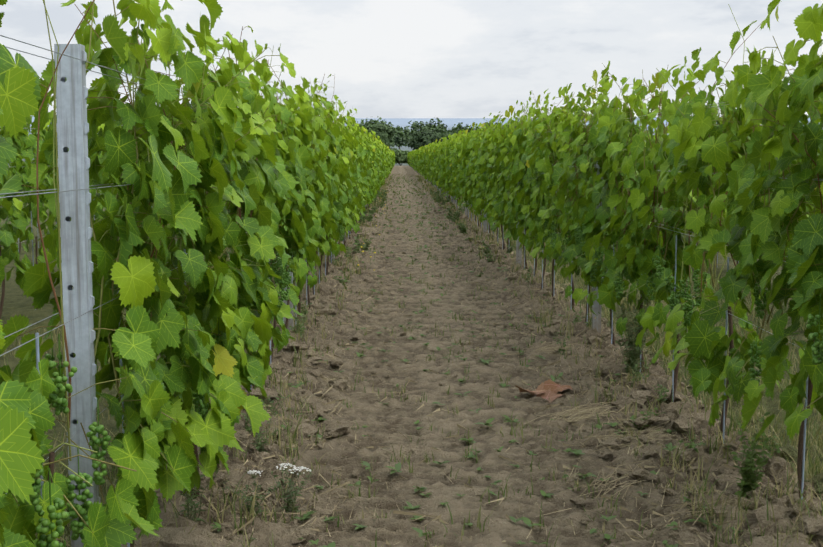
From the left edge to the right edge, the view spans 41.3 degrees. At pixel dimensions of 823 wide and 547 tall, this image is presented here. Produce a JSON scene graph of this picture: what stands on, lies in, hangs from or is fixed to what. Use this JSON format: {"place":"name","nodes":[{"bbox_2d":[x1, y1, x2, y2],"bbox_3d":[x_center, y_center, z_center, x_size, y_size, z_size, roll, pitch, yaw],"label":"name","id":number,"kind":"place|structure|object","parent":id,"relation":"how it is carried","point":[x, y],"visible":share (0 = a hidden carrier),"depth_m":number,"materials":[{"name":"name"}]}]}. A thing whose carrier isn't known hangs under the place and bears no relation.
{"place":"outdoors","nodes":[
{"label":"outdoors","id":0,"kind":"place"},
{"bbox_2d":[12,0,363,532],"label":"vine shoots","id":1,"kind":"object","parent":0,"point":[65,347],"visible":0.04,"depth_m":3.40,"materials":[{"name":"green plant"}]},
{"bbox_2d":[0,116,822,546],"bbox_3d":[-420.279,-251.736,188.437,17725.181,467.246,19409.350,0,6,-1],"label":"ground","id":2,"kind":"structure","parent":0,"point":[396,414],"depth_m":6.68,"materials":[{"name":"soil"}]},
{"bbox_2d":[0,127,112,226],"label":"vine leaves","id":3,"kind":"object","parent":2,"relation":"on","point":[43,211],"depth_m":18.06,"materials":[{"name":"green plant"}]},
{"bbox_2d":[0,96,228,289],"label":"vine leaves","id":4,"kind":"object","parent":2,"relation":"on","point":[12,233],"visible":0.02,"depth_m":10.05,"materials":[{"name":"green plant"}]},
{"bbox_2d":[247,463,310,475],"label":"umbel flowers","id":5,"kind":"object","parent":2,"relation":"on","point":[281,465],"visible":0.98,"depth_m":4.80,"materials":[{"name":"white plant"}]},
{"bbox_2d":[54,44,705,546],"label":"trellis posts","id":6,"kind":"object","parent":2,"relation":"on","point":[72,124],"visible":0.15,"depth_m":3.14,"materials":[{"name":"grey metal"}]},
{"bbox_2d":[0,0,395,546],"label":"vine leaves","id":7,"kind":"object","parent":6,"relation":"attached to","point":[146,285],"visible":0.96,"depth_m":3.81,"materials":[{"name":"green plant"}]},
{"bbox_2d":[28,212,343,546],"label":"grape clusters","id":8,"kind":"object","parent":7,"relation":"hanging from","point":[44,526],"visible":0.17,"depth_m":2.82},
{"bbox_2d":[0,35,822,460],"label":"trellis wires","id":9,"kind":"object","parent":6,"relation":"attached to","point":[124,185],"depth_m":3.06,"materials":[{"name":"grey metal"}]},
{"bbox_2d":[407,0,822,446],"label":"vine leaves","id":10,"kind":"object","parent":6,"relation":"attached to","point":[459,165],"visible":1,"depth_m":5.77,"materials":[{"name":"green plant"}]},
{"bbox_2d":[516,210,822,381],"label":"grape clusters","id":11,"kind":"object","parent":10,"relation":"hanging from","point":[673,299],"visible":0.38,"depth_m":6.07,"materials":[{"name":"green plant"}]},
{"bbox_2d":[575,112,822,237],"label":"vine leaves","id":12,"kind":"object","parent":6,"relation":"attached to","point":[731,202],"depth_m":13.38,"materials":[{"name":"green plant"}]},
{"bbox_2d":[0,182,812,546],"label":"vine trunks","id":13,"kind":"object","parent":2,"relation":"on","point":[800,440],"visible":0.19,"depth_m":6.76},
{"bbox_2d":[18,179,808,546],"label":"vine stakes","id":14,"kind":"object","parent":2,"relation":"on","point":[542,289],"depth_m":6.55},
{"bbox_2d":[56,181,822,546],"bbox_3d":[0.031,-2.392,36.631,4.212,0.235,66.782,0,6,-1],"label":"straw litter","id":15,"kind":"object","parent":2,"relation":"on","point":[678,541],"visible":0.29,"depth_m":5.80,"materials":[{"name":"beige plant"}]},
{"bbox_2d":[121,183,822,546],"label":"soil clods","id":16,"kind":"object","parent":2,"relation":"on","point":[173,535],"visible":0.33,"depth_m":5.36,"materials":[{"name":"brown soil"}]},
{"bbox_2d":[167,176,783,546],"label":"weed","id":17,"kind":"object","parent":2,"relation":"on","point":[745,468],"depth_m":5.84,"materials":[{"name":"green plant"}]},
{"bbox_2d":[352,116,621,165],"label":"tree","id":18,"kind":"object","parent":2,"relation":"on","point":[389,134],"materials":[{"name":"green plant"}]},
{"bbox_2d":[306,338,754,526],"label":"dry stalk bundles","id":19,"kind":"object","parent":2,"relation":"on","point":[590,409],"visible":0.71,"depth_m":6.06,"materials":[{"name":"plant"}]},
{"bbox_2d":[515,379,572,402],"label":"fallen leaves","id":20,"kind":"object","parent":2,"relation":"on","point":[548,388],"visible":0.92,"depth_m":7.38,"materials":[{"name":"brown plant"}]},
{"bbox_2d":[0,0,822,117],"label":"sky","id":21,"kind":"structure","parent":0,"point":[385,58],"materials":[{"name":"white"}]},
{"bbox_2d":[2,174,822,546],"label":"grass","id":22,"kind":"structure","parent":0,"point":[816,468],"depth_m":6.56,"materials":[{"name":"plant"}]},
{"bbox_2d":[474,4,822,447],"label":"vine shoots","id":23,"kind":"object","parent":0,"point":[719,222],"visible":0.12,"depth_m":6.02,"materials":[{"name":"green plant"}]}
]}

